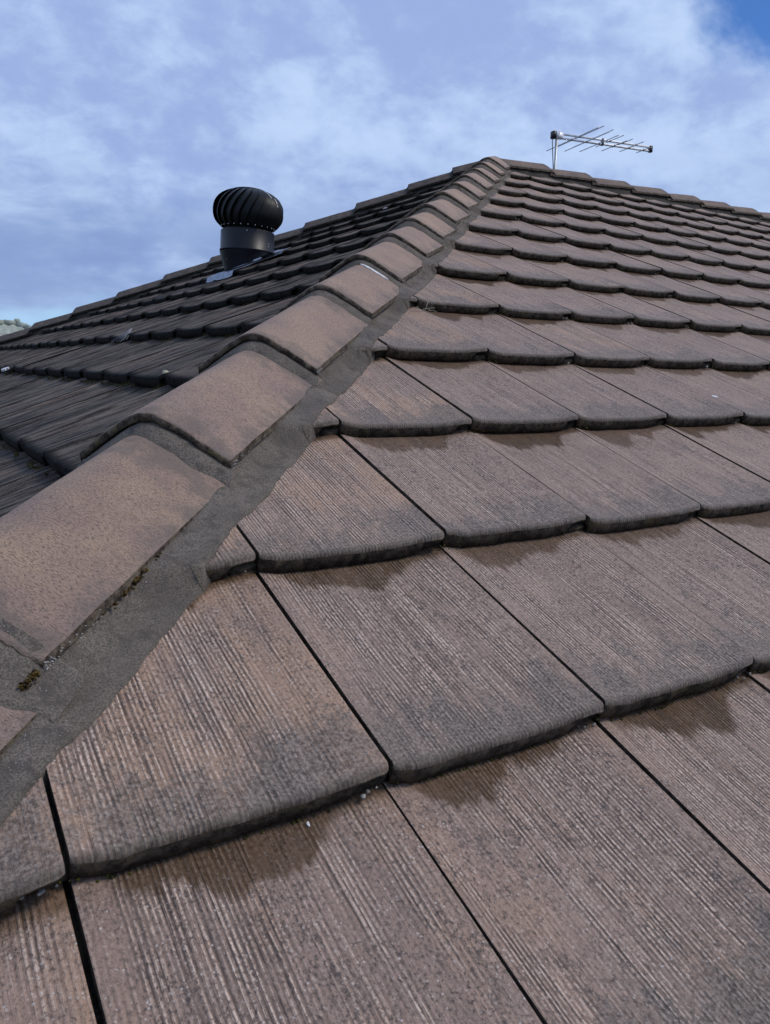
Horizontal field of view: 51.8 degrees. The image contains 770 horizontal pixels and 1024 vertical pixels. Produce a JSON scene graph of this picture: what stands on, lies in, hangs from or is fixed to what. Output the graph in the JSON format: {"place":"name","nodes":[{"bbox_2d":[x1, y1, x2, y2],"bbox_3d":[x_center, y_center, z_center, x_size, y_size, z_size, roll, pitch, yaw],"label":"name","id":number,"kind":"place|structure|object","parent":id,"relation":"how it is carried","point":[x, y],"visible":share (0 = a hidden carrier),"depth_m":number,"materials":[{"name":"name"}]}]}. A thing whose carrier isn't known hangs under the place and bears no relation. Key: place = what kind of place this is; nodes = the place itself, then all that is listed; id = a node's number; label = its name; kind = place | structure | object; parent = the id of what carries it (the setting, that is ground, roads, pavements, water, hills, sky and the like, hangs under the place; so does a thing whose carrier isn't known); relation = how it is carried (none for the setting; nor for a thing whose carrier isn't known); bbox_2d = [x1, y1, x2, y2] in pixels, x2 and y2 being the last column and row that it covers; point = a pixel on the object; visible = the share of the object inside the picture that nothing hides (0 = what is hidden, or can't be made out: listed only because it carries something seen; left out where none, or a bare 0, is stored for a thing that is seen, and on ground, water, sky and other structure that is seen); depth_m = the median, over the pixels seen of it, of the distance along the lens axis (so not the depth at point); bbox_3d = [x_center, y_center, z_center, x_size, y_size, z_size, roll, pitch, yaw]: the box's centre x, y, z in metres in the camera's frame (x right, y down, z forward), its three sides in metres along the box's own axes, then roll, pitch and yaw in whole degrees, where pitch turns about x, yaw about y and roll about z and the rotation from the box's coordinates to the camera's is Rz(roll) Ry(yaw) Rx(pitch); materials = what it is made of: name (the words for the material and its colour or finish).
{"place":"outdoors","nodes":[
{"label":"outdoors","id":0,"kind":"place"},
{"bbox_2d":[0,319,31,335],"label":"neighbour house","id":1,"kind":"structure","parent":0,"point":[10,326],"depth_m":29.87,"materials":[{"name":"grey tile"}]},
{"bbox_2d":[0,0,769,325],"label":"sky","id":2,"kind":"structure","parent":0,"point":[123,123],"materials":[{"name":"blue"}]},
{"label":"ground","id":3,"kind":"structure","parent":0,"visible":0},
{"bbox_2d":[0,156,769,1023],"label":"house","id":4,"kind":"structure","parent":3,"relation":"on","point":[184,706],"depth_m":0.98,"materials":[{"name":"brown concrete"}]},
{"bbox_2d":[17,547,164,690],"bbox_3d":[-0.298,0.096,0.885,0.011,0.092,0.333,4,10,13],"label":"moss","id":5,"kind":"object","parent":4,"relation":"on","point":[37,673],"visible":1,"depth_m":0.86,"materials":[{"name":"green plant"}]},
{"bbox_2d":[112,328,131,340],"bbox_3d":[-1.087,-0.733,3.291,0.082,0.064,0.221,-5,12,-32],"label":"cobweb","id":6,"kind":"object","parent":4,"relation":"on","point":[124,335],"visible":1,"depth_m":3.31},
{"bbox_2d":[0,300,264,475],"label":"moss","id":7,"kind":"object","parent":4,"relation":"on","point":[16,454],"visible":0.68,"depth_m":2.33,"materials":[{"name":"green plant"}]},
{"bbox_2d":[205,187,290,282],"bbox_3d":[-0.854,-1.721,4.957,0.440,0.565,0.440,-5,12,-32],"label":"turbine ventilator","id":8,"kind":"object","parent":4,"relation":"on","point":[249,220],"visible":1,"depth_m":4.82,"materials":[{"name":"black paint"}]},
{"bbox_2d":[19,212,766,899],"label":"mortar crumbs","id":9,"kind":"object","parent":4,"relation":"on","point":[43,890],"visible":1,"depth_m":0.81,"materials":[{"name":"grey concrete"}]},
{"bbox_2d":[58,242,769,883],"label":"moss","id":10,"kind":"object","parent":4,"relation":"on","point":[458,546],"visible":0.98,"depth_m":1.01,"materials":[{"name":"green plant"}]},
{"bbox_2d":[546,126,652,168],"bbox_3d":[2.038,-2.911,7.445,1.058,1.205,0.786,1,10,0],"label":"tv antenna","id":11,"kind":"object","parent":4,"relation":"on","point":[556,135],"visible":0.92,"depth_m":7.41,"materials":[{"name":"metal"}]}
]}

